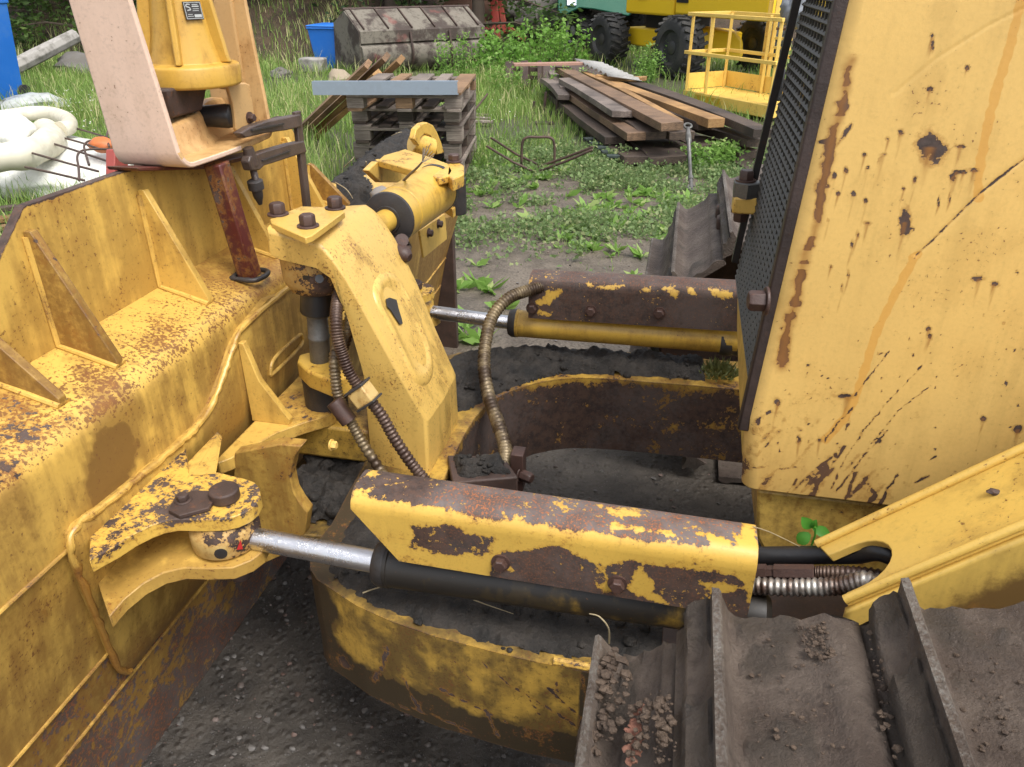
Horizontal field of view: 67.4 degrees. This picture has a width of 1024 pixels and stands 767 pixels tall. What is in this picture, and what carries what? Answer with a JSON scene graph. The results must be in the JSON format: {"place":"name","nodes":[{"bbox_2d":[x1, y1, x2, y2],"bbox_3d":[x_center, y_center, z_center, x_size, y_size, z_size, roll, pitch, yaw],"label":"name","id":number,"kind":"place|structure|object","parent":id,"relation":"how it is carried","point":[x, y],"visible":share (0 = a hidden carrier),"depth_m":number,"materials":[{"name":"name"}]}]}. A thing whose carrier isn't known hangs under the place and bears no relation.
{"place":"outdoors","nodes":[
{"label":"outdoors","id":0,"kind":"place"},
{"bbox_2d":[296,454,363,525],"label":"soil","id":1,"kind":"structure","parent":0,"point":[326,483],"depth_m":1.76,"materials":[{"name":"soil"}]},
{"bbox_2d":[0,53,788,766],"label":"ground","id":2,"kind":"structure","parent":0,"point":[622,479],"depth_m":2.15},
{"bbox_2d":[0,0,30,99],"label":"wheelie bin","id":3,"kind":"object","parent":2,"relation":"on","point":[10,72],"visible":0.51,"depth_m":10.56,"materials":[{"name":"blue plastic"}]},
{"bbox_2d":[0,92,70,109],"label":"plastic sheet","id":4,"kind":"object","parent":2,"relation":"on","point":[28,97],"visible":0.42,"depth_m":9.60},
{"bbox_2d":[17,29,80,73],"bbox_3d":[-8.127,-5.590,13.101,0.256,0.756,1.692,14,31,25],"label":"concrete post","id":5,"kind":"object","parent":2,"relation":"on","point":[40,53],"visible":0.88,"depth_m":13.15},
{"bbox_2d":[0,135,105,200],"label":"plastic tarpaulin","id":6,"kind":"object","parent":2,"relation":"on","point":[34,177],"visible":0.17,"depth_m":6.07,"materials":[{"name":"plastic"}]},
{"bbox_2d":[0,110,36,142],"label":"plastic sack","id":7,"kind":"object","parent":6,"relation":"on","point":[14,125],"visible":0.52,"depth_m":6.13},
{"bbox_2d":[0,118,66,172],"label":"white pipe","id":8,"kind":"object","parent":6,"relation":"on","point":[16,155],"visible":0.92,"depth_m":5.83,"materials":[{"name":"plastic"}]},
{"bbox_2d":[5,106,77,135],"bbox_3d":[-4.223,-2.393,6.961,1.184,0.130,0.658,10,30,18],"label":"white pipe","id":9,"kind":"object","parent":6,"relation":"on","point":[66,122],"visible":0.77,"depth_m":7.10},
{"bbox_2d":[83,140,90,165],"bbox_3d":[-3.206,-1.755,5.812,0.222,0.017,0.983,-7,29,-12],"label":"rebar","id":10,"kind":"object","parent":6,"relation":"on","point":[86,156],"visible":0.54,"depth_m":5.77,"materials":[{"name":"metal"}]},
{"bbox_2d":[54,143,105,161],"bbox_3d":[-3.323,-1.773,5.846,1.058,0.017,0.022,23,35,36],"label":"rebar","id":11,"kind":"object","parent":10,"relation":"on","point":[81,152],"visible":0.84,"depth_m":5.79,"materials":[{"name":"metal"}]},
{"bbox_2d":[76,148,112,181],"bbox_3d":[-3.062,-1.563,5.455,0.263,0.017,1.074,-6,29,-11],"label":"rebar","id":12,"kind":"object","parent":10,"relation":"on","point":[77,161],"visible":0.85,"depth_m":5.69,"materials":[{"name":"metal"}]},
{"bbox_2d":[24,166,84,181],"bbox_3d":[-3.097,-1.421,5.190,0.714,0.017,0.023,17,33,29],"label":"rebar","id":13,"kind":"object","parent":12,"relation":"on","point":[55,173],"visible":1,"depth_m":5.18,"materials":[{"name":"metal"}]},
{"bbox_2d":[31,152,98,171],"bbox_3d":[-3.221,-1.591,5.507,0.980,0.017,0.022,20,34,32],"label":"rebar","id":14,"kind":"object","parent":12,"relation":"on","point":[65,162],"visible":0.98,"depth_m":5.48,"materials":[{"name":"metal"}]},
{"bbox_2d":[88,136,111,152],"bbox_3d":[-3.286,-1.915,6.154,0.229,0.125,0.180,6,29,11],"label":"plastic canister","id":15,"kind":"object","parent":6,"relation":"on","point":[101,142],"visible":0.66,"depth_m":6.09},
{"bbox_2d":[53,51,88,73],"bbox_3d":[-7.503,-5.535,13.517,1.106,0.580,0.784,6,29,11],"label":"rock","id":16,"kind":"object","parent":2,"relation":"on","point":[66,59],"visible":0.23,"depth_m":13.21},
{"bbox_2d":[106,149,127,173],"bbox_3d":[-1.167,-0.608,2.259,0.030,0.155,0.097,6,29,11],"label":"red plate","id":17,"kind":"object","parent":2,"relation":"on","point":[112,159],"visible":0.12,"depth_m":2.23,"materials":[{"name":"metal"}]},
{"bbox_2d":[270,67,292,78],"bbox_3d":[-3.972,-5.301,13.161,0.391,0.250,0.331,13,31,23],"label":"rock","id":18,"kind":"object","parent":2,"relation":"on","point":[281,71],"visible":0.6,"depth_m":13.06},
{"bbox_2d":[298,57,327,72],"bbox_3d":[-3.591,-5.752,13.858,0.440,0.250,0.300,6,29,11],"label":"stone block","id":19,"kind":"object","parent":2,"relation":"on","point":[305,61],"depth_m":13.73,"materials":[{"name":"concrete"}]},
{"bbox_2d":[306,22,335,68],"bbox_3d":[-3.373,-6.298,14.316,0.612,0.770,0.710,6,29,11],"label":"wheelie bin","id":20,"kind":"object","parent":2,"relation":"on","point":[321,35],"visible":0.45,"depth_m":14.01,"materials":[{"name":"blue plastic"}]},
{"bbox_2d":[302,59,371,129],"bbox_3d":[-1.853,-2.809,7.686,1.504,0.910,0.108,24,36,37],"label":"leaning plank","id":21,"kind":"object","parent":2,"relation":"on","point":[363,68],"visible":0.56,"depth_m":7.57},
{"bbox_2d":[328,68,350,80],"bbox_3d":[-2.673,-4.685,11.863,0.420,0.353,0.406,-16,32,-27],"label":"boulder","id":22,"kind":"object","parent":2,"relation":"on","point":[342,73],"visible":0.43,"depth_m":11.72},
{"bbox_2d":[304,52,390,135],"bbox_3d":[-1.727,-2.889,7.769,0.108,0.972,1.762,-23,36,-36],"label":"leaning plank","id":23,"kind":"object","parent":2,"relation":"on","point":[375,66],"visible":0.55,"depth_m":7.66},
{"bbox_2d":[313,69,381,132],"bbox_3d":[-1.712,-2.823,7.782,0.100,0.838,1.808,-17,33,-29],"label":"leaning plank","id":24,"kind":"object","parent":2,"relation":"on","point":[337,110],"visible":0.46,"depth_m":7.89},
{"bbox_2d":[315,54,404,139],"bbox_3d":[-1.556,-2.806,7.628,0.108,0.960,1.669,-24,36,-37],"label":"leaning plank","id":25,"kind":"object","parent":2,"relation":"on","point":[393,66],"visible":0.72,"depth_m":7.77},
{"bbox_2d":[0,0,791,270],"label":"grass","id":26,"kind":"structure","parent":2,"relation":"on","point":[302,91],"depth_m":10.23,"materials":[{"name":"plant"}]},
{"bbox_2d":[333,4,485,73],"bbox_3d":[-1.847,-6.352,14.132,2.576,1.078,1.262,-18,33,-30],"label":"loader bucket","id":27,"kind":"object","parent":2,"relation":"on","point":[408,33],"visible":0.84,"depth_m":13.67,"materials":[{"name":"metal"}]},
{"bbox_2d":[431,33,460,75],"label":"weed","id":28,"kind":"object","parent":2,"relation":"on","point":[443,61],"visible":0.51,"depth_m":11.18,"materials":[{"name":"green plant"}]},
{"bbox_2d":[433,136,476,176],"bbox_3d":[-0.810,-2.042,6.880,0.880,0.144,1.200,1,28,3],"label":"pallet","id":29,"kind":"object","parent":2,"relation":"on","point":[466,159],"visible":0.14,"depth_m":6.80,"materials":[{"name":"grey wood"}]},
{"bbox_2d":[353,119,475,160],"bbox_3d":[-0.826,-2.181,6.832,0.880,0.144,1.200,2,28,4],"label":"pallet","id":30,"kind":"object","parent":29,"relation":"on","point":[360,149],"visible":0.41,"depth_m":6.38,"materials":[{"name":"grey wood"}]},
{"bbox_2d":[354,103,475,143],"bbox_3d":[-0.810,-2.299,6.742,0.880,0.144,1.200,1,28,3],"label":"pallet","id":31,"kind":"object","parent":30,"relation":"on","point":[370,131],"visible":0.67,"depth_m":6.26,"materials":[{"name":"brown wood"}]},
{"bbox_2d":[351,91,475,124],"bbox_3d":[-0.816,-2.438,6.692,0.880,0.144,1.200,2,28,4],"label":"pallet","id":32,"kind":"object","parent":31,"relation":"on","point":[373,111],"visible":0.48,"depth_m":6.20,"materials":[{"name":"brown wood"}]},
{"bbox_2d":[346,73,475,111],"bbox_3d":[-0.790,-2.419,6.348,0.880,0.144,1.200,1,28,3],"label":"pallet","id":33,"kind":"object","parent":32,"relation":"on","point":[466,85],"visible":0.64,"depth_m":5.91,"materials":[{"name":"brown wood"}]},
{"bbox_2d":[311,80,458,94],"bbox_3d":[-0.943,-2.206,5.723,1.082,0.096,0.046,0,28,-1],"label":"steel channel","id":34,"kind":"object","parent":33,"relation":"on","point":[422,87],"visible":1,"depth_m":5.70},
{"bbox_2d":[449,31,477,75],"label":"weed","id":35,"kind":"object","parent":2,"relation":"on","point":[461,68],"visible":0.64,"depth_m":11.38,"materials":[{"name":"green plant"}]},
{"bbox_2d":[443,0,525,40],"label":"red implement","id":36,"kind":"object","parent":2,"relation":"on","point":[497,16],"visible":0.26,"depth_m":16.17,"materials":[{"name":"metal"}]},
{"bbox_2d":[468,27,519,82],"bbox_3d":[-0.228,-5.180,12.337,1.099,0.974,1.152,6,29,11],"label":"shrub","id":37,"kind":"object","parent":2,"relation":"on","point":[485,55],"visible":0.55,"depth_m":12.30,"materials":[{"name":"green plant"}]},
{"bbox_2d":[481,56,531,97],"bbox_3d":[-0.090,-4.350,10.987,0.720,0.683,0.747,6,29,11],"label":"weed","id":38,"kind":"object","parent":2,"relation":"on","point":[517,77],"visible":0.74,"depth_m":10.87,"materials":[{"name":"green plant"}]},
{"bbox_2d":[0,0,1023,766],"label":"bulldozer","id":39,"kind":"object","parent":2,"relation":"on","point":[838,274],"visible":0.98,"depth_m":1.28,"materials":[{"name":"paint"}]},
{"bbox_2d":[69,0,271,167],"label":"grapple yoke","id":40,"kind":"object","parent":39,"relation":"attached to","point":[158,68],"visible":0.97,"depth_m":1.57,"materials":[{"name":"paint"}]},
{"bbox_2d":[233,111,310,206],"bbox_3d":[-0.570,-0.511,1.866,0.036,0.256,0.305,6,29,11],"label":"screw clamp","id":41,"kind":"object","parent":40,"relation":"attached to","point":[253,161],"visible":0.98,"depth_m":1.81,"materials":[{"name":"metal"}]},
{"bbox_2d":[107,152,242,170],"bbox_3d":[-0.717,-0.499,1.719,0.070,0.072,0.463,6,29,11],"label":"shim plate","id":42,"kind":"object","parent":39,"relation":"on","point":[234,158],"visible":0.54,"depth_m":1.59,"materials":[{"name":"red paint"}]},
{"bbox_2d":[204,160,260,277],"bbox_3d":[-0.626,-0.364,1.728,0.066,0.269,0.056,6,29,11],"label":"steel post","id":43,"kind":"object","parent":39,"relation":"on","point":[223,187],"visible":0.87,"depth_m":1.71,"materials":[{"name":"metal"}]},
{"bbox_2d":[229,267,270,282],"bbox_3d":[-0.611,-0.254,1.793,0.084,0.013,0.084,6,29,11],"label":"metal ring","id":44,"kind":"object","parent":39,"relation":"on","point":[265,275],"visible":0.72,"depth_m":1.76,"materials":[{"name":"metal"}]},
{"bbox_2d":[332,128,410,205],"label":"soil","id":45,"kind":"structure","parent":39,"relation":"on","point":[355,183],"depth_m":2.57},
{"bbox_2d":[370,185,385,196],"bbox_3d":[-0.352,-0.506,2.063,0.060,0.050,0.052,6,29,11],"label":"stone","id":46,"kind":"object","parent":39,"relation":"on","point":[376,190],"visible":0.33,"depth_m":2.04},
{"bbox_2d":[402,161,422,180],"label":"twig","id":47,"kind":"object","parent":39,"relation":"on","point":[411,173],"visible":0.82,"depth_m":1.88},
{"bbox_2d":[422,144,433,162],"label":"root tuft","id":48,"kind":"object","parent":47,"relation":"attached to","point":[423,153],"visible":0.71,"depth_m":1.82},
{"bbox_2d":[589,613,609,643],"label":"dry stalk","id":49,"kind":"object","parent":39,"relation":"on","point":[602,619],"visible":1,"depth_m":1.11,"materials":[{"name":"plant"}]},
{"bbox_2d":[621,704,644,766],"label":"clay","id":50,"kind":"structure","parent":39,"relation":"on","point":[633,723],"depth_m":0.81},
{"bbox_2d":[697,355,738,381],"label":"moss tuft","id":51,"kind":"object","parent":39,"relation":"on","point":[723,369],"visible":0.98,"depth_m":2.15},
{"bbox_2d":[589,621,1023,763],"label":"mud","id":52,"kind":"structure","parent":39,"relation":"on","point":[659,705],"depth_m":0.81,"materials":[{"name":"soil"}]},
{"bbox_2d":[796,517,828,545],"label":"seedling","id":53,"kind":"object","parent":39,"relation":"on","point":[803,538],"visible":0.97,"depth_m":1.22,"materials":[{"name":"green plant"}]},
{"bbox_2d":[485,23,554,77],"bbox_3d":[0.137,-5.338,12.531,1.096,1.019,1.061,18,33,30],"label":"shrub","id":54,"kind":"object","parent":2,"relation":"on","point":[519,48],"visible":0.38,"depth_m":12.42,"materials":[{"name":"green plant"}]},
{"bbox_2d":[486,136,593,171],"bbox_3d":[0.206,-2.004,6.785,1.129,0.320,0.469,13,31,23],"label":"rod frame","id":55,"kind":"object","parent":2,"relation":"on","point":[584,151],"visible":0.9,"depth_m":6.77,"materials":[{"name":"metal"}]},
{"bbox_2d":[510,18,573,66],"bbox_3d":[0.420,-5.614,13.017,1.270,1.051,1.224,6,29,11],"label":"shrub","id":56,"kind":"object","parent":2,"relation":"on","point":[557,46],"visible":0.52,"depth_m":12.90,"materials":[{"name":"green plant"}]},
{"bbox_2d":[505,60,601,89],"bbox_3d":[0.646,-4.714,11.720,1.538,0.444,0.579,-2,28,-4],"label":"pallet","id":57,"kind":"object","parent":2,"relation":"on","point":[543,70],"visible":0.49,"depth_m":11.59,"materials":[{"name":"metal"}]},
{"bbox_2d":[512,61,587,65],"bbox_3d":[0.546,-4.355,10.450,1.070,0.030,0.180,-5,29,-9],"label":"pink board","id":58,"kind":"object","parent":57,"relation":"on","point":[546,63],"visible":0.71,"depth_m":10.38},
{"bbox_2d":[542,65,588,101],"bbox_3d":[0.722,-4.032,10.476,0.721,0.629,0.678,6,29,11],"label":"weed","id":59,"kind":"object","parent":2,"relation":"on","point":[552,76],"visible":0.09,"depth_m":10.29,"materials":[{"name":"green plant"}]},
{"bbox_2d":[536,15,595,61],"bbox_3d":[0.929,-5.819,13.353,1.107,1.070,1.123,6,29,11],"label":"shrub","id":60,"kind":"object","parent":2,"relation":"on","point":[584,55],"visible":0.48,"depth_m":13.21,"materials":[{"name":"green plant"}]},
{"bbox_2d":[555,106,592,136],"bbox_3d":[0.847,-2.929,8.744,0.090,0.090,2.555,-5,29,-10],"label":"bearer","id":61,"kind":"object","parent":2,"relation":"on","point":[566,116],"visible":0.21,"depth_m":9.16,"materials":[{"name":"brown wood"}]},
{"bbox_2d":[545,90,555,104],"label":"lumber plank","id":62,"kind":"object","parent":61,"relation":"on","point":[550,94],"visible":0.08,"depth_m":10.20,"materials":[{"name":"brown wood"}]},
{"bbox_2d":[558,100,624,144],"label":"lumber plank","id":63,"kind":"object","parent":62,"relation":"on","point":[600,132],"visible":0.72,"depth_m":8.05,"materials":[{"name":"brown wood"}]},
{"bbox_2d":[567,91,645,140],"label":"lumber plank","id":64,"kind":"object","parent":63,"relation":"on","point":[624,130],"visible":0.73,"depth_m":7.66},
{"bbox_2d":[540,77,569,99],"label":"lumber plank","id":65,"kind":"object","parent":64,"relation":"on","point":[552,85],"visible":0.95,"depth_m":9.47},
{"bbox_2d":[548,70,570,90],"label":"lumber plank","id":66,"kind":"object","parent":65,"relation":"on","point":[556,79],"visible":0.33,"depth_m":10.44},
{"bbox_2d":[559,77,632,117],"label":"lumber plank","id":67,"kind":"object","parent":66,"relation":"on","point":[607,105],"visible":0.85,"depth_m":8.14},
{"bbox_2d":[555,67,683,131],"bbox_3d":[1.049,-3.299,8.673,0.218,0.083,4.519,-4,29,-8],"label":"lumber plank","id":68,"kind":"object","parent":67,"relation":"on","point":[657,119],"visible":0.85,"depth_m":7.61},
{"bbox_2d":[616,117,666,140],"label":"lumber plank","id":69,"kind":"object","parent":64,"relation":"on","point":[652,133],"visible":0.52,"depth_m":7.16,"materials":[{"name":"brown wood"}]},
{"bbox_2d":[593,139,648,164],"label":"lumber plank","id":70,"kind":"object","parent":61,"relation":"on","point":[632,157],"visible":0.38,"depth_m":7.00,"materials":[{"name":"brown wood"}]},
{"bbox_2d":[628,139,686,165],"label":"lumber plank","id":71,"kind":"object","parent":70,"relation":"on","point":[655,151],"visible":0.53,"depth_m":7.05,"materials":[{"name":"brown wood"}]},
{"bbox_2d":[666,127,694,139],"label":"lumber plank","id":72,"kind":"object","parent":71,"relation":"on","point":[676,135],"visible":0.32,"depth_m":7.07,"materials":[{"name":"brown wood"}]},
{"bbox_2d":[456,141,728,344],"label":"weeds","id":73,"kind":"object","parent":2,"relation":"on","point":[483,284],"visible":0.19,"depth_m":5.80,"materials":[{"name":"green plant"}]},
{"bbox_2d":[558,0,645,49],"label":"green machine","id":74,"kind":"object","parent":2,"relation":"on","point":[619,6],"visible":0.34,"depth_m":16.42,"materials":[{"name":"metal"}]},
{"bbox_2d":[441,130,767,270],"bbox_3d":[0.805,-1.597,6.173,4.473,0.233,4.014,6,29,11],"label":"ground cover","id":75,"kind":"object","parent":2,"relation":"on","point":[629,174],"visible":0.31,"depth_m":6.21,"materials":[{"name":"plant"}]},
{"bbox_2d":[583,137,619,157],"bbox_3d":[0.919,-2.295,7.433,0.248,0.020,0.958,-5,29,-9],"label":"slatted panel","id":76,"kind":"object","parent":75,"relation":"on","point":[608,155],"visible":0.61,"depth_m":7.37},
{"bbox_2d":[663,139,707,159],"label":"lumber plank","id":77,"kind":"object","parent":75,"relation":"on","point":[675,143],"visible":0.27,"depth_m":7.34,"materials":[{"name":"brown wood"}]},
{"bbox_2d":[679,136,712,151],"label":"lumber plank","id":78,"kind":"object","parent":77,"relation":"on","point":[698,139],"visible":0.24,"depth_m":7.40,"materials":[{"name":"brown wood"}]},
{"bbox_2d":[631,42,664,82],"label":"weed","id":79,"kind":"object","parent":2,"relation":"on","point":[654,65],"visible":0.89,"depth_m":12.36,"materials":[{"name":"green plant"}]},
{"bbox_2d":[640,40,667,75],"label":"weed","id":80,"kind":"object","parent":2,"relation":"on","point":[645,64],"visible":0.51,"depth_m":13.02,"materials":[{"name":"green plant"}]},
{"bbox_2d":[683,122,694,190],"bbox_3d":[1.517,-1.943,6.538,0.085,0.414,0.797,3,28,5],"label":"link rod","id":81,"kind":"object","parent":2,"relation":"on","point":[688,138],"visible":0.98,"depth_m":6.54,"materials":[{"name":"grey metal"}]},
{"bbox_2d":[668,140,730,168],"bbox_3d":[1.716,-2.016,6.967,0.511,0.385,0.616,-20,34,-33],"label":"weed","id":82,"kind":"object","parent":2,"relation":"on","point":[699,152],"visible":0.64,"depth_m":6.90,"materials":[{"name":"green plant"}]},
{"bbox_2d":[586,0,825,78],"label":"wheeled handler","id":83,"kind":"object","parent":2,"relation":"on","point":[668,23],"visible":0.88,"depth_m":13.20,"materials":[{"name":"metal"}]},
{"bbox_2d":[705,136,750,168],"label":"weed","id":84,"kind":"object","parent":2,"relation":"on","point":[733,148],"visible":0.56,"depth_m":7.05,"materials":[{"name":"green plant"}]},
{"bbox_2d":[728,159,753,168],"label":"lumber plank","id":85,"kind":"object","parent":2,"relation":"on","point":[744,163],"visible":0.24,"depth_m":6.97,"materials":[{"name":"brown wood"}]},
{"bbox_2d":[683,0,811,117],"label":"work basket","id":86,"kind":"object","parent":2,"relation":"on","point":[757,103],"visible":0.81,"depth_m":10.00,"materials":[{"name":"yellow metal"}]},
{"bbox_2d":[779,0,805,28],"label":"plastic bag","id":87,"kind":"object","parent":86,"relation":"on","point":[785,7],"visible":0.35,"depth_m":8.84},
{"bbox_3d":[-3.566,-1.067,5.271,0.230,0.030,0.246,6,29,11],"label":"board","id":88,"kind":"object","parent":2,"relation":"on","visible":0},
{"bbox_2d":[0,214,10,222],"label":"board","id":89,"kind":"object","parent":88,"relation":"on","point":[2,219],"depth_m":5.30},
{"bbox_2d":[0,204,15,211],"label":"board","id":90,"kind":"object","parent":89,"relation":"on","point":[9,208],"visible":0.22,"depth_m":5.40,"materials":[{"name":"grey wood"}]},
{"bbox_2d":[8,0,820,69],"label":"bank","id":91,"kind":"structure","parent":0,"point":[270,13],"depth_m":15.77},
{"bbox_2d":[7,0,71,50],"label":"tree","id":92,"kind":"object","parent":91,"relation":"on","point":[32,14],"visible":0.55,"depth_m":15.93,"materials":[{"name":"green plant"}]},
{"bbox_2d":[7,0,136,40],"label":"tree","id":93,"kind":"object","parent":91,"relation":"on","point":[25,36],"visible":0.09,"depth_m":15.36,"materials":[{"name":"green plant"}]},
{"bbox_2d":[312,0,507,22],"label":"tree","id":94,"kind":"object","parent":91,"relation":"on","point":[387,3],"visible":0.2,"depth_m":15.32,"materials":[{"name":"green plant"}]},
{"bbox_2d":[379,0,585,63],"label":"tree","id":95,"kind":"object","parent":91,"relation":"on","point":[478,8],"visible":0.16,"depth_m":15.83,"materials":[{"name":"green plant"}]},
{"bbox_2d":[505,1,521,20],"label":"boulder","id":96,"kind":"object","parent":91,"relation":"on","point":[511,12],"visible":0.12,"depth_m":17.86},
{"bbox_2d":[513,6,547,36],"bbox_3d":[0.421,-8.267,17.520,0.847,0.665,0.730,16,32,27],"label":"boulder","id":97,"kind":"object","parent":91,"relation":"on","point":[537,16],"visible":0.26,"depth_m":17.27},
{"bbox_2d":[529,0,565,30],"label":"boulder","id":98,"kind":"object","parent":91,"relation":"on","point":[551,2],"visible":0.14,"depth_m":17.37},
{"bbox_2d":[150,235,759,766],"bbox_3d":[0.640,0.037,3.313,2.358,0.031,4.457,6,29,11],"label":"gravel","id":99,"kind":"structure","parent":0,"point":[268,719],"depth_m":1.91,"materials":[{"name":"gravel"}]},
{"bbox_2d":[453,452,510,477],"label":"soil","id":100,"kind":"structure","parent":0,"point":[468,465],"depth_m":1.73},
{"bbox_2d":[328,515,662,658],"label":"soil","id":101,"kind":"structure","parent":0,"point":[537,631],"depth_m":1.34,"materials":[{"name":"soil"}]},
{"bbox_2d":[449,343,704,411],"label":"soil","id":102,"kind":"structure","parent":0,"point":[511,366],"depth_m":2.19,"materials":[{"name":"soil"}]},
{"bbox_3d":[2.003,-2.484,7.954,0.725,0.090,1.515,6,29,11],"label":"bearer","id":103,"kind":"object","parent":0,"visible":0},
{"bbox_2d":[699,136,756,160],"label":"lumber plank","id":104,"kind":"object","parent":103,"relation":"on","point":[749,155],"visible":0.23,"depth_m":7.10,"materials":[{"name":"brown wood"}]},
{"bbox_2d":[686,126,759,146],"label":"lumber plank","id":105,"kind":"object","parent":104,"relation":"on","point":[733,135],"visible":0.53,"depth_m":7.28,"materials":[{"name":"brown wood"}]},
{"bbox_2d":[663,108,712,129],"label":"lumber plank","id":106,"kind":"object","parent":105,"relation":"on","point":[694,124],"visible":0.23,"depth_m":7.46,"materials":[{"name":"brown wood"}]},
{"bbox_2d":[606,79,724,127],"bbox_3d":[1.527,-3.206,8.612,0.181,0.087,3.345,-6,29,-12],"label":"lumber plank","id":107,"kind":"object","parent":106,"relation":"on","point":[703,118],"visible":0.58,"depth_m":7.74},
{"bbox_2d":[595,74,646,80],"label":"lumber plank","id":108,"kind":"object","parent":107,"relation":"on","point":[642,78],"visible":0.62,"depth_m":9.72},
{"bbox_2d":[582,71,682,120],"bbox_3d":[1.251,-3.300,8.704,0.096,0.081,3.906,-4,28,-7],"label":"lumber plank","id":109,"kind":"object","parent":107,"relation":"on","point":[620,88],"visible":0.54,"depth_m":8.50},
{"bbox_2d":[574,58,640,81],"bbox_3d":[1.225,-4.112,10.037,0.284,0.116,1.787,-7,29,-12],"label":"corrugated sheet","id":110,"kind":"object","parent":109,"relation":"on","point":[606,69],"visible":1,"depth_m":9.89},
{"bbox_2d":[621,81,771,137],"bbox_3d":[1.851,-3.123,8.489,0.202,0.102,3.820,-6,29,-10],"label":"lumber plank","id":111,"kind":"object","parent":105,"relation":"on","point":[748,127],"visible":0.59,"depth_m":7.70,"materials":[{"name":"brown wood"}]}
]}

